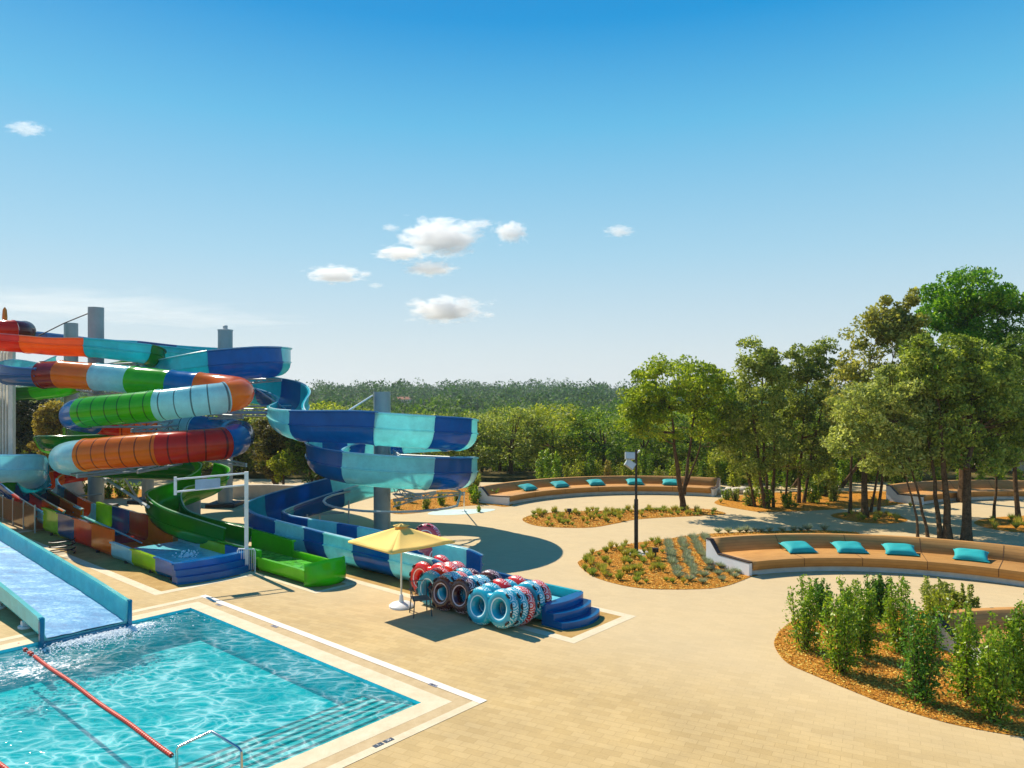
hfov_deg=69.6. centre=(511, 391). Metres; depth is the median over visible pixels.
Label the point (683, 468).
leafy shrub
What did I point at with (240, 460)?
woodland tree
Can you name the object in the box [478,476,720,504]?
curved bench
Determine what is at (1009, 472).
woodland tree
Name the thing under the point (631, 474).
leafy shrub
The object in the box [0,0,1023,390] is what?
sky
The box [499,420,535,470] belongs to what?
woodland tree
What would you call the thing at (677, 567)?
lavender plant
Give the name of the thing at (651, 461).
leafy shrub
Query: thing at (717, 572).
lavender plant
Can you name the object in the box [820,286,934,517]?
holm oak
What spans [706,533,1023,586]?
curved bench
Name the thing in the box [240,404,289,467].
woodland tree
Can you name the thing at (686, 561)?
lavender plant
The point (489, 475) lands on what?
ground
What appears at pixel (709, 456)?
leafy shrub
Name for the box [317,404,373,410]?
woodland tree
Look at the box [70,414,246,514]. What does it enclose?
steel column
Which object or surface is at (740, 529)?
lavender plant
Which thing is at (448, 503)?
mulch bed
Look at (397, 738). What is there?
pool border
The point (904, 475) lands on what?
leafy shrub
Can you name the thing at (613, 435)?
woodland tree
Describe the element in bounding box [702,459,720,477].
leafy shrub
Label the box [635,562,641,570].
grass tuft
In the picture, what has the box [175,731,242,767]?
handrail
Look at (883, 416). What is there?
pale leaved tree
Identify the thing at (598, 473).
leafy shrub
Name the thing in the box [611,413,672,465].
woodland tree
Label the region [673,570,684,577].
lavender plant
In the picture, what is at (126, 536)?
multicolour water slide
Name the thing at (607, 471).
leafy shrub
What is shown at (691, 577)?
lavender plant
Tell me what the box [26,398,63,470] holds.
golden tree
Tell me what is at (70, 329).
steel column
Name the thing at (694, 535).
lavender plant
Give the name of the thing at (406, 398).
house
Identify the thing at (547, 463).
leafy shrub
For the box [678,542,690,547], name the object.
lavender plant
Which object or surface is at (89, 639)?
splash
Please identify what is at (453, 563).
inflatable raft
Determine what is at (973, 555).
cushion
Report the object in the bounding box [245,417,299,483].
umbrella pine
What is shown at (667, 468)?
leafy shrub
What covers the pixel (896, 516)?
grass tuft
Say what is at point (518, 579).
inflatable raft
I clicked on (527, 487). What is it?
cushion
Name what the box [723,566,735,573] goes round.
lavender plant
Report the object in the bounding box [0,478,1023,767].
pavement
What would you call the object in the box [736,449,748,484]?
leafy shrub
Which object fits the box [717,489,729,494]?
field stone
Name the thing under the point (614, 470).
leafy shrub
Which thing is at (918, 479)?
leafy shrub
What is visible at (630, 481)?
cushion
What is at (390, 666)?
pool drain border
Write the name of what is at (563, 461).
woodland tree
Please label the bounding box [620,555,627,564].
grass tuft
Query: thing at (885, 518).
mulch bed
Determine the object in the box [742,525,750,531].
lavender plant
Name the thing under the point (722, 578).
lavender plant
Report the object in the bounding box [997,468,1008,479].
leafy shrub
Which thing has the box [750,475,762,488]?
leafy shrub
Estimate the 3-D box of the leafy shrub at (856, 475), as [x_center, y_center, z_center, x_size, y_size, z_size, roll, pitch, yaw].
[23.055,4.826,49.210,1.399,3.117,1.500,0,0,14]
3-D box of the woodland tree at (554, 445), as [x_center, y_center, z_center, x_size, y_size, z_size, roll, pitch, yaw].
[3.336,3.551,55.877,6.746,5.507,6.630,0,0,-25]
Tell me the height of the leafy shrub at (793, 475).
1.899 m
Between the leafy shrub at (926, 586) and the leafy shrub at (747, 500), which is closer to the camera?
the leafy shrub at (926, 586)
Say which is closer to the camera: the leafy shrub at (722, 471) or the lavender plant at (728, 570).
the lavender plant at (728, 570)
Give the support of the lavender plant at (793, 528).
on the mulch bed at (668, 572)
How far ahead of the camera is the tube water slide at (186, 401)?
29.00 m
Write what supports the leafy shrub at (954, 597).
on the mulch bed at (935, 706)
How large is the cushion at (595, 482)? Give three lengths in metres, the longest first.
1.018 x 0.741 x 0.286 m
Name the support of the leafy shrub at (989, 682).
on the mulch bed at (935, 706)
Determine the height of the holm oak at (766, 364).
9.081 m
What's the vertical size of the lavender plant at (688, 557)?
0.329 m
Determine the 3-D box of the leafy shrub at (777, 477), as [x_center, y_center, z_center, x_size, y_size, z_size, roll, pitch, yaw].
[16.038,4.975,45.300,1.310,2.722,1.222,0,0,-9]
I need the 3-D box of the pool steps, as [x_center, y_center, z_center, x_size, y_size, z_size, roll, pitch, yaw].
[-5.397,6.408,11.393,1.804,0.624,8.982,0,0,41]
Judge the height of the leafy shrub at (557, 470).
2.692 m
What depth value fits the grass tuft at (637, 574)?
23.65 m
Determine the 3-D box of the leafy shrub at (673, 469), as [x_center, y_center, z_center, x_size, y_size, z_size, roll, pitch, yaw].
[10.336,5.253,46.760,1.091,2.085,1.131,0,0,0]
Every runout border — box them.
[17,529,252,594]
[248,571,354,593]
[345,577,635,642]
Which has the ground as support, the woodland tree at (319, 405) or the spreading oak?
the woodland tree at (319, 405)
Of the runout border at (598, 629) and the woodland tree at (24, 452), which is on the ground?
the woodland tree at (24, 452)
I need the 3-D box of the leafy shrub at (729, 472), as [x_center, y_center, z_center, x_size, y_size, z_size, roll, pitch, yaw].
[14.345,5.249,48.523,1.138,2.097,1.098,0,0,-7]
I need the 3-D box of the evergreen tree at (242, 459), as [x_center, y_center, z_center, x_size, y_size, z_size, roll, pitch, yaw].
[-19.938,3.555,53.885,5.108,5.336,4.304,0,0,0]
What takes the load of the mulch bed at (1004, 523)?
on the pavement
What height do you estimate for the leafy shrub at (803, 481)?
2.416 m
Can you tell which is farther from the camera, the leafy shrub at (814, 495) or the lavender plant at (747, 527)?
the leafy shrub at (814, 495)
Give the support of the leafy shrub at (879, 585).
on the mulch bed at (935, 706)
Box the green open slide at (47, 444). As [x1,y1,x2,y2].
[33,427,111,453]
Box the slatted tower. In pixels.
[0,307,15,497]
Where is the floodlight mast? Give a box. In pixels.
[624,449,647,555]
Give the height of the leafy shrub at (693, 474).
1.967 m
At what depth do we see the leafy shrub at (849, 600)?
18.53 m
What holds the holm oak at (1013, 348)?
on the mulch bed at (1004, 523)
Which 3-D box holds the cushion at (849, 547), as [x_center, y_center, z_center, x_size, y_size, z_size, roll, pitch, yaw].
[11.693,5.410,25.520,1.038,0.302,0.870,0,11,7]
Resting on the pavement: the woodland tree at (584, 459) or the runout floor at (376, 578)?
the runout floor at (376, 578)
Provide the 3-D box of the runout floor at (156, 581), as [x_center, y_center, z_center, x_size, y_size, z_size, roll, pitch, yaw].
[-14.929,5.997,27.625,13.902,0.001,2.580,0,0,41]
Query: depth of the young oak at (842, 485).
45.91 m
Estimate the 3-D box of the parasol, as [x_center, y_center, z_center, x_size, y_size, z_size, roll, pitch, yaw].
[-3.095,4.835,20.530,2.138,2.330,2.151,0,0,-45]
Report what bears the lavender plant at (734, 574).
on the mulch bed at (668, 572)
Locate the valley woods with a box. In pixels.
[30,390,974,418]
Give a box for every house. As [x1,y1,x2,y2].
[393,397,410,404]
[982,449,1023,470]
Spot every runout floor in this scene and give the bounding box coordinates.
[19,530,239,590]
[173,537,344,590]
[346,565,621,637]
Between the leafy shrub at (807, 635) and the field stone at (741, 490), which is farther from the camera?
the field stone at (741, 490)
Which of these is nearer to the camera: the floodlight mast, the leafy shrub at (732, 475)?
the floodlight mast
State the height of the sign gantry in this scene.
3.320 m
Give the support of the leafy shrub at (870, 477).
on the pavement
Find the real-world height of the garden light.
0.430 m
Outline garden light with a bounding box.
[652,547,658,559]
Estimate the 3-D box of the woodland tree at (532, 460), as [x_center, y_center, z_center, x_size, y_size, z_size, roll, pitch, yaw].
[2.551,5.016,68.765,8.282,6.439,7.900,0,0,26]
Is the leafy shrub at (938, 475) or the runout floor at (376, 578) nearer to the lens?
the runout floor at (376, 578)
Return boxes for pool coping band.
[0,598,470,767]
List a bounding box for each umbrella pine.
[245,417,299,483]
[285,439,323,483]
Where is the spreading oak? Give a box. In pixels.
[894,331,1023,540]
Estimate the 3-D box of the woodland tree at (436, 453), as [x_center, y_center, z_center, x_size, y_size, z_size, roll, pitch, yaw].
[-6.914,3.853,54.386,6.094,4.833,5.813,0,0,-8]
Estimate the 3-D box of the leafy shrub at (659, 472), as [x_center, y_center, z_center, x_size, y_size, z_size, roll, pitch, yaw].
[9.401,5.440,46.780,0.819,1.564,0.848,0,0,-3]
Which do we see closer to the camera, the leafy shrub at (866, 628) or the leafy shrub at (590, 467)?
the leafy shrub at (866, 628)
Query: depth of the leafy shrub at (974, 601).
18.30 m
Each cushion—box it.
[518,483,537,490]
[549,481,568,487]
[586,479,605,485]
[625,478,643,484]
[662,479,676,485]
[779,541,818,553]
[830,541,868,553]
[881,543,918,555]
[952,548,989,562]
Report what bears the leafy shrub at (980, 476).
on the pavement
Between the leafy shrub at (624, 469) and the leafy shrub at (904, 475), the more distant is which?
the leafy shrub at (904, 475)
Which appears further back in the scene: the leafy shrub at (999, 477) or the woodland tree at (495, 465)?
the woodland tree at (495, 465)
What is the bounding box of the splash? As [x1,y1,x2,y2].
[0,613,211,667]
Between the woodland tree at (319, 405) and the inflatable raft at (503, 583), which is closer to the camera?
the inflatable raft at (503, 583)
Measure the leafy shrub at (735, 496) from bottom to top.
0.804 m
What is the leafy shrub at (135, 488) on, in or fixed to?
on the mulch bed at (138, 495)
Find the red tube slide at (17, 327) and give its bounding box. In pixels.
[0,320,35,335]
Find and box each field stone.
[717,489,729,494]
[731,487,743,493]
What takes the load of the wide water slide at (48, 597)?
on the pavement
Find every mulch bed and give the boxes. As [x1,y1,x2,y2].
[80,488,141,499]
[391,488,512,513]
[523,509,725,527]
[578,530,858,588]
[714,491,903,511]
[774,610,1023,736]
[831,512,907,523]
[974,516,1023,532]
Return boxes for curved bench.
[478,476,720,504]
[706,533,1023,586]
[886,480,1023,504]
[929,607,1023,662]
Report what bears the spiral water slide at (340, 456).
on the runout floor at (376, 578)
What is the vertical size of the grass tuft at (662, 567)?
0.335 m
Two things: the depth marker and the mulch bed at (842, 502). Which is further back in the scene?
the mulch bed at (842, 502)
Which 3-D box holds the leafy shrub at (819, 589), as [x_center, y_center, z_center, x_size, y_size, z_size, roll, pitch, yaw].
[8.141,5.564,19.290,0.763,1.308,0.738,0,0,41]
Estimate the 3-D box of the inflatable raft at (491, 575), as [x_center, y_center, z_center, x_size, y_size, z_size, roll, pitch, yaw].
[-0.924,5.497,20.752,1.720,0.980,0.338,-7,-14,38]
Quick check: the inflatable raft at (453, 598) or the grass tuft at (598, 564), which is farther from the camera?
the grass tuft at (598, 564)
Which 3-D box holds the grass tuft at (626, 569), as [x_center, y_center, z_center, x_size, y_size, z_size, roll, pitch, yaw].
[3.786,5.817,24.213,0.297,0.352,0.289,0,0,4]
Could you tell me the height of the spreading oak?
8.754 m
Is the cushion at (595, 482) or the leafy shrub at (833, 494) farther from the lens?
the cushion at (595, 482)
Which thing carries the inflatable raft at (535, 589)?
on the runout floor at (376, 578)
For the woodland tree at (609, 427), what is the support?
on the ground
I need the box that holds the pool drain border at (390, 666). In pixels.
[200,595,486,702]
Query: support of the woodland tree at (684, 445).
on the ground
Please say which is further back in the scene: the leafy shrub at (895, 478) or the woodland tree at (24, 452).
the woodland tree at (24, 452)
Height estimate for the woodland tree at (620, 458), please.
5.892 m
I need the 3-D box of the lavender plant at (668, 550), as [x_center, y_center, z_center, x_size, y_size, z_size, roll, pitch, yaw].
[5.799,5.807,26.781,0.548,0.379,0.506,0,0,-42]
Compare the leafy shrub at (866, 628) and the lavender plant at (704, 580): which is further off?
the lavender plant at (704, 580)
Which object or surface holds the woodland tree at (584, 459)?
on the ground
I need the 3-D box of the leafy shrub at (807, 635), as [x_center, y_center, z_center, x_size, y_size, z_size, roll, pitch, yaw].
[6.819,5.257,17.177,0.967,1.967,1.099,0,0,-28]
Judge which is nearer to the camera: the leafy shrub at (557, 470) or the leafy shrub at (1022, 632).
the leafy shrub at (1022, 632)
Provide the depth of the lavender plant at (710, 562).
25.29 m
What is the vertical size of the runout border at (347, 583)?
0.001 m
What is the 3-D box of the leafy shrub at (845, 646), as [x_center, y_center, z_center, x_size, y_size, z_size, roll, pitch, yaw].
[7.032,5.131,15.734,1.096,2.350,1.066,0,0,0]
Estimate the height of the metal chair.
0.854 m
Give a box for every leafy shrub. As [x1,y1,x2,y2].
[82,481,87,496]
[104,482,113,497]
[110,478,129,496]
[124,481,140,497]
[421,498,430,509]
[437,491,446,504]
[465,472,481,492]
[468,483,481,503]
[533,450,550,478]
[543,448,552,477]
[549,451,564,477]
[562,463,572,476]
[571,459,584,476]
[580,461,589,476]
[586,450,596,475]
[593,460,604,475]
[602,460,611,475]
[605,448,617,475]
[610,464,621,475]
[620,460,632,475]
[625,460,641,475]
[638,449,652,475]
[647,452,655,475]
[654,465,664,475]
[664,457,674,475]
[668,460,681,475]
[681,456,690,475]
[689,460,698,476]
[696,456,710,476]
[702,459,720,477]
[705,447,721,482]
[710,455,722,482]
[716,460,728,483]
[719,453,728,482]
[720,488,730,499]
[725,459,736,482]
[727,460,741,486]
[728,488,739,500]
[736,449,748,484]
[742,486,758,505]
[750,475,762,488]
[756,486,772,507]
[767,453,781,488]
[772,450,782,483]
[779,465,795,488]
[779,574,830,652]
[780,490,797,507]
[789,464,797,483]
[801,455,812,486]
[801,481,825,502]
[808,577,834,621]
[809,458,824,486]
[813,473,831,495]
[814,575,874,677]
[819,462,831,483]
[826,463,839,485]
[827,484,841,500]
[830,455,840,481]
[834,448,848,481]
[835,459,848,485]
[836,578,864,625]
[847,459,857,484]
[848,581,881,658]
[854,453,861,481]
[854,456,872,481]
[863,574,894,620]
[867,459,879,482]
[874,451,884,481]
[877,576,915,654]
[878,461,889,481]
[886,464,903,483]
[889,600,953,710]
[899,458,913,482]
[911,462,922,481]
[918,575,958,609]
[920,589,953,645]
[930,466,941,480]
[936,598,983,702]
[950,589,967,609]
[959,583,981,608]
[960,624,1022,730]
[975,470,986,479]
[985,601,1023,700]
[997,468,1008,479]
[1003,599,1023,698]
[1012,468,1023,479]
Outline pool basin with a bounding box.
[0,608,420,767]
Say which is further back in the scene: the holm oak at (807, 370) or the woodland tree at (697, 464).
the woodland tree at (697, 464)
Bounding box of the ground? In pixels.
[1,395,1023,728]
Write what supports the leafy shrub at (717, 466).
on the pavement
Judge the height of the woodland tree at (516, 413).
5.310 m
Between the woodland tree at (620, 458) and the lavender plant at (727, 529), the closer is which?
the lavender plant at (727, 529)
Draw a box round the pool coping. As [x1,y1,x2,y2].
[0,602,451,767]
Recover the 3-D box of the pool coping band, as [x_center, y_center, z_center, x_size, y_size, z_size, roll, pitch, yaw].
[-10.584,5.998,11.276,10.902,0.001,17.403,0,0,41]
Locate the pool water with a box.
[0,613,415,767]
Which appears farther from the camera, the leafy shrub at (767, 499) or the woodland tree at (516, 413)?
the woodland tree at (516, 413)
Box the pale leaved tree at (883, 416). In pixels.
[818,361,957,536]
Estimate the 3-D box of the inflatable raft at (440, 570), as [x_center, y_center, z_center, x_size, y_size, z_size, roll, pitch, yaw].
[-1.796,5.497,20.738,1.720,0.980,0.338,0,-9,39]
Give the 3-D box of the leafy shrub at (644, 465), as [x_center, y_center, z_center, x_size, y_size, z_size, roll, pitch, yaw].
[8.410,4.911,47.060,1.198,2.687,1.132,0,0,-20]
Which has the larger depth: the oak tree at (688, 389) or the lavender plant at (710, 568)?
the oak tree at (688, 389)
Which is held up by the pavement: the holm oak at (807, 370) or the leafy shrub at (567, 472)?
the leafy shrub at (567, 472)
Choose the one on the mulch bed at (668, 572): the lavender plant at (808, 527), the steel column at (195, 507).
the lavender plant at (808, 527)
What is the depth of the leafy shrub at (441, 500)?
38.87 m
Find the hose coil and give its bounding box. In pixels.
[48,538,75,553]
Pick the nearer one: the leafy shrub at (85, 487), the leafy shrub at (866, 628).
the leafy shrub at (866, 628)
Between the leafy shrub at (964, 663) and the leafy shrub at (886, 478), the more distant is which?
the leafy shrub at (886, 478)
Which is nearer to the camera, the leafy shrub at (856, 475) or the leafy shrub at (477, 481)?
the leafy shrub at (477, 481)
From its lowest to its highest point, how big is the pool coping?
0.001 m
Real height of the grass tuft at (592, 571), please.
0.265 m
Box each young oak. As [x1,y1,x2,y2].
[266,449,297,484]
[708,377,858,485]
[791,353,940,487]
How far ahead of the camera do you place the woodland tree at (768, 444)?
52.76 m
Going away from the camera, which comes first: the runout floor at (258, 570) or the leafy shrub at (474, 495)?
the runout floor at (258, 570)
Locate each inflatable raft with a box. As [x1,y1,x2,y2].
[409,561,444,590]
[415,523,440,556]
[416,570,462,605]
[429,567,467,590]
[429,575,475,613]
[433,555,466,567]
[444,561,458,567]
[444,564,475,575]
[451,571,484,600]
[453,568,490,582]
[465,586,518,628]
[467,568,501,580]
[479,582,528,626]
[490,578,535,624]
[505,579,544,618]
[506,575,551,602]
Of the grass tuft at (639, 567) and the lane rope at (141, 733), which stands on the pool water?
the lane rope at (141, 733)
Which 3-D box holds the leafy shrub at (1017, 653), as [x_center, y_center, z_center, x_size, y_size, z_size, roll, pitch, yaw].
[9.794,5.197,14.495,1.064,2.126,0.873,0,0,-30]
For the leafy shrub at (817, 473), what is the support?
on the pavement
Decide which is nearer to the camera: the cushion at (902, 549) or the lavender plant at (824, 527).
the cushion at (902, 549)
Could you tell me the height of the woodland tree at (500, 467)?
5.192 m
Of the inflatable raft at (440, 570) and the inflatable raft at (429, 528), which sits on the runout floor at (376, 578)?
the inflatable raft at (429, 528)
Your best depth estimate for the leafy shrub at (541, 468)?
46.47 m
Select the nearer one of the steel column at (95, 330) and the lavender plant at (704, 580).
the lavender plant at (704, 580)
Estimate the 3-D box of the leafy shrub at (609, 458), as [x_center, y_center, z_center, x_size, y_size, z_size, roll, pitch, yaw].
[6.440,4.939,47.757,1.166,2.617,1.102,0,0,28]
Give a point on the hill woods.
(466, 391)
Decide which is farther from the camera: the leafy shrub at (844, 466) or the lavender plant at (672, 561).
the leafy shrub at (844, 466)
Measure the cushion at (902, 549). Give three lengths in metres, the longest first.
1.038 x 0.870 x 0.302 m
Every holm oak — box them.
[708,335,802,507]
[770,336,844,502]
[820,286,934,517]
[967,330,1023,517]
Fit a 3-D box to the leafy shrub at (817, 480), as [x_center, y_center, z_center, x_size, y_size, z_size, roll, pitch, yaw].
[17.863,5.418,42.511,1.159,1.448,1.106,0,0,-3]
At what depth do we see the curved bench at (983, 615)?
17.34 m
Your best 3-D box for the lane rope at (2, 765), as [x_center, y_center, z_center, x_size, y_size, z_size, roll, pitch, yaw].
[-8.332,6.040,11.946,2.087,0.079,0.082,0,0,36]
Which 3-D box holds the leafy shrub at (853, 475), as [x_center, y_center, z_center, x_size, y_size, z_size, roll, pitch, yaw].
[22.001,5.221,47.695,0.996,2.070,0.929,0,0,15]
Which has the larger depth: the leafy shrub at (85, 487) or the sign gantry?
the leafy shrub at (85, 487)
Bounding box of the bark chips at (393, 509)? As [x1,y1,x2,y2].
[391,487,511,513]
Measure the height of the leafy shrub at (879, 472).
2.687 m
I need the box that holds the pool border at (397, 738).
[0,596,484,767]
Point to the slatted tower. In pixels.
(7, 419)
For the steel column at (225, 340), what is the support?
on the pavement
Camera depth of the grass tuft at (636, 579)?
23.06 m
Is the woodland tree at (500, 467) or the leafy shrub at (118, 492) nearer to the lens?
the leafy shrub at (118, 492)
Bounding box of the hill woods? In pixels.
[16,377,1022,412]
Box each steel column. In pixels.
[38,307,149,507]
[62,323,84,494]
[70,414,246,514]
[127,479,153,503]
[205,325,290,507]
[306,392,465,530]
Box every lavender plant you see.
[665,546,676,553]
[666,556,678,565]
[670,564,683,571]
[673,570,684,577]
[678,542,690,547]
[682,555,694,560]
[683,557,693,563]
[683,572,695,580]
[689,533,698,538]
[689,569,698,574]
[697,569,710,576]
[697,576,706,582]
[704,559,713,564]
[704,562,715,570]
[713,568,723,574]
[717,574,727,580]
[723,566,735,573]
[724,526,733,531]
[730,572,739,577]
[734,526,745,531]
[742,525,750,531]
[788,524,798,530]
[802,523,812,530]
[819,523,829,529]
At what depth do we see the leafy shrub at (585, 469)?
46.32 m
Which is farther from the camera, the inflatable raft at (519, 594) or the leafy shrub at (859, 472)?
the leafy shrub at (859, 472)
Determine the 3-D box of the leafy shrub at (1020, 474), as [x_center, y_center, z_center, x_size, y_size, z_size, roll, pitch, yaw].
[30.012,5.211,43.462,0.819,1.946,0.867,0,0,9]
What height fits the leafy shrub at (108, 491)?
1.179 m
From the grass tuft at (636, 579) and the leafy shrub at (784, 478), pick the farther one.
the leafy shrub at (784, 478)
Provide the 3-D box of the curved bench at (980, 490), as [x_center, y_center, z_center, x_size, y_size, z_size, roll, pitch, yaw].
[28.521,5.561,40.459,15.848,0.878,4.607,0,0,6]
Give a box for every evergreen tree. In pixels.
[16,398,53,453]
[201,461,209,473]
[208,410,262,472]
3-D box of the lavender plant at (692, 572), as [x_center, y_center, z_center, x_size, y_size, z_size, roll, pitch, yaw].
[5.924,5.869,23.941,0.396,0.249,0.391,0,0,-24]
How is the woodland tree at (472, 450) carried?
on the ground
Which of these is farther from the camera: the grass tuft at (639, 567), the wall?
the wall
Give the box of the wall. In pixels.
[233,484,296,498]
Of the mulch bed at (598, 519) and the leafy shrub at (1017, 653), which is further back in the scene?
the mulch bed at (598, 519)
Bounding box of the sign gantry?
[174,471,247,564]
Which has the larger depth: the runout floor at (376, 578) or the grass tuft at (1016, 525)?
the grass tuft at (1016, 525)
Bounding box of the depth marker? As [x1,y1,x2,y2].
[373,737,393,747]
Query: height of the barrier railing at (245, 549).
0.782 m
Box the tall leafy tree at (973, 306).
[914,264,1023,502]
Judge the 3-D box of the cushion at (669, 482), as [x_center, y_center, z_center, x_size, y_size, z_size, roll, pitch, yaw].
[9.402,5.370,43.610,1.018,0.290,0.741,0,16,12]
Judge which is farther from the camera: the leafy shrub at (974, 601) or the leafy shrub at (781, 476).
the leafy shrub at (781, 476)
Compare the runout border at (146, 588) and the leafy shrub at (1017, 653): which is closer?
the leafy shrub at (1017, 653)
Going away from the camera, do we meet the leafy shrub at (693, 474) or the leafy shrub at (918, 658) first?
the leafy shrub at (918, 658)
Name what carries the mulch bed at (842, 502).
on the pavement
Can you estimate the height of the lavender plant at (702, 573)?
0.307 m
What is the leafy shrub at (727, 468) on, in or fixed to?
on the pavement
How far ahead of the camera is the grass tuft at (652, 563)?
24.68 m
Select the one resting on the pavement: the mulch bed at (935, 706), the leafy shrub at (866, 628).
the mulch bed at (935, 706)
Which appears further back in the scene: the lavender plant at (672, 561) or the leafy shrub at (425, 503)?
the leafy shrub at (425, 503)
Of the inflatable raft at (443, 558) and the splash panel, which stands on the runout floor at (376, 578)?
the inflatable raft at (443, 558)
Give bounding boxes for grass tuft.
[588,568,596,574]
[595,561,602,569]
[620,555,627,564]
[623,547,630,555]
[623,563,629,573]
[632,576,640,581]
[633,571,641,576]
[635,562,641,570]
[648,551,654,560]
[650,560,656,569]
[659,562,666,571]
[892,511,899,520]
[990,521,998,528]
[1011,521,1019,527]
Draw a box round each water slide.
[0,333,166,399]
[0,356,345,586]
[0,454,252,584]
[0,522,131,659]
[35,331,599,629]
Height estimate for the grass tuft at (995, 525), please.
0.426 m
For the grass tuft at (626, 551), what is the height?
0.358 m
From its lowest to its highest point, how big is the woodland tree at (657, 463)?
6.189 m
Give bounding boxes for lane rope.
[0,761,8,767]
[18,643,173,757]
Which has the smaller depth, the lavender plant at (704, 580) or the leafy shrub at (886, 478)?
the lavender plant at (704, 580)
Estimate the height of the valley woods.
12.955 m
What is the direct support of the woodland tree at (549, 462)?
on the ground
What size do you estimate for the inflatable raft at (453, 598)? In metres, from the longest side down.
1.720 x 0.980 x 0.338 m
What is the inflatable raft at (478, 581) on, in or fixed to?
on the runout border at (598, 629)
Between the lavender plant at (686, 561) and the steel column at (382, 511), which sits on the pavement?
the steel column at (382, 511)
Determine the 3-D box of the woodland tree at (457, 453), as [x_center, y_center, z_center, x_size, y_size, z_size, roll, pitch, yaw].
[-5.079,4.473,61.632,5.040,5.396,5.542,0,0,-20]
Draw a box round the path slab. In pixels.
[428,509,494,514]
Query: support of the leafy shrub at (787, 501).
on the mulch bed at (842, 502)
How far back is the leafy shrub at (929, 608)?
17.26 m
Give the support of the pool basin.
in the pavement
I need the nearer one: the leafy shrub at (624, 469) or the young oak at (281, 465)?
the young oak at (281, 465)
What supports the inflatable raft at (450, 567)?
on the runout floor at (376, 578)
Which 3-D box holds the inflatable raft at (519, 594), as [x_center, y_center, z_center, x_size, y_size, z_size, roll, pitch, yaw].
[-0.291,5.497,19.038,1.720,0.980,0.338,0,-9,39]
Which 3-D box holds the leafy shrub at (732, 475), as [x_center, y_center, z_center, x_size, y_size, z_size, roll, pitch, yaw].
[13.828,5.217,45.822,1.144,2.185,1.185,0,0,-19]
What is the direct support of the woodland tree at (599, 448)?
on the ground
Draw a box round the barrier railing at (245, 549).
[237,548,255,571]
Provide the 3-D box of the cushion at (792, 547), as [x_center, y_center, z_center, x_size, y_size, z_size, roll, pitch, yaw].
[9.927,5.410,25.543,1.038,0.300,0.870,0,11,-5]
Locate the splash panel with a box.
[0,495,35,532]
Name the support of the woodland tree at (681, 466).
on the ground
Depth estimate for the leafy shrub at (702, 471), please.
46.69 m
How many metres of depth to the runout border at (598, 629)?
18.87 m
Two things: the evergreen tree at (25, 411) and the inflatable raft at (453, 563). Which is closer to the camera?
the inflatable raft at (453, 563)
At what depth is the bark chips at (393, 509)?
39.36 m
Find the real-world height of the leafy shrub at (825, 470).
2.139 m
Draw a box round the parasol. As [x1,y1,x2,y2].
[348,523,454,609]
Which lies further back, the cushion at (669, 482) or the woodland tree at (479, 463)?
the woodland tree at (479, 463)
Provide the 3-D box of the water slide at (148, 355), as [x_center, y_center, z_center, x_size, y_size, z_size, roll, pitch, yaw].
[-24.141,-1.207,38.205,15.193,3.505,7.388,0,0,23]
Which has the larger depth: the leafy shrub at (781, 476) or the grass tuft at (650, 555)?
the leafy shrub at (781, 476)
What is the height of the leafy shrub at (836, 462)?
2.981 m
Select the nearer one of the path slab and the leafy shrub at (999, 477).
the path slab
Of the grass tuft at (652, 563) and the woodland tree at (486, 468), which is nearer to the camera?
the grass tuft at (652, 563)
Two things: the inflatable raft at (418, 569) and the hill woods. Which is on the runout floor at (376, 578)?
the inflatable raft at (418, 569)
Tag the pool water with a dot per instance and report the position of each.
(27, 671)
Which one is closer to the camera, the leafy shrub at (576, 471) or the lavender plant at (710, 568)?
the lavender plant at (710, 568)
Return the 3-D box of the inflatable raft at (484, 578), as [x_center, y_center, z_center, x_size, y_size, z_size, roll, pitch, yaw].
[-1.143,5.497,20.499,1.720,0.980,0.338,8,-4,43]
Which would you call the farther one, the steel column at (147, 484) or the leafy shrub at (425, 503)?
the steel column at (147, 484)
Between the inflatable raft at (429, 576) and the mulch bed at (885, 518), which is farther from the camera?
the mulch bed at (885, 518)
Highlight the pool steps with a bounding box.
[178,696,413,767]
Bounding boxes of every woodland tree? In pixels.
[16,400,62,454]
[204,403,262,470]
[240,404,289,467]
[304,401,340,452]
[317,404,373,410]
[406,411,454,455]
[428,413,481,455]
[445,411,509,461]
[474,423,531,470]
[476,405,554,473]
[477,419,503,467]
[478,465,489,470]
[483,414,524,470]
[483,416,508,470]
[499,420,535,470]
[500,413,578,469]
[509,403,597,471]
[529,428,570,470]
[539,418,590,470]
[560,406,648,469]
[565,422,609,465]
[578,417,619,467]
[596,415,652,467]
[598,426,663,469]
[606,416,668,468]
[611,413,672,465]
[618,414,683,470]
[649,404,722,465]
[653,411,701,470]
[655,413,715,466]
[665,430,715,468]
[730,409,776,455]
[978,431,1023,473]
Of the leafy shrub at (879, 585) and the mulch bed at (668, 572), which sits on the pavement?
the mulch bed at (668, 572)
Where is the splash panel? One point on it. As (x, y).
(13, 511)
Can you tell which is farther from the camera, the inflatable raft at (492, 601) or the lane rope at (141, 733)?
the inflatable raft at (492, 601)
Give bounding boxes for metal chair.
[409,579,432,617]
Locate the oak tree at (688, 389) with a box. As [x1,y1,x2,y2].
[613,352,751,510]
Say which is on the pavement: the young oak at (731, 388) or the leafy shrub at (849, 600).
the young oak at (731, 388)

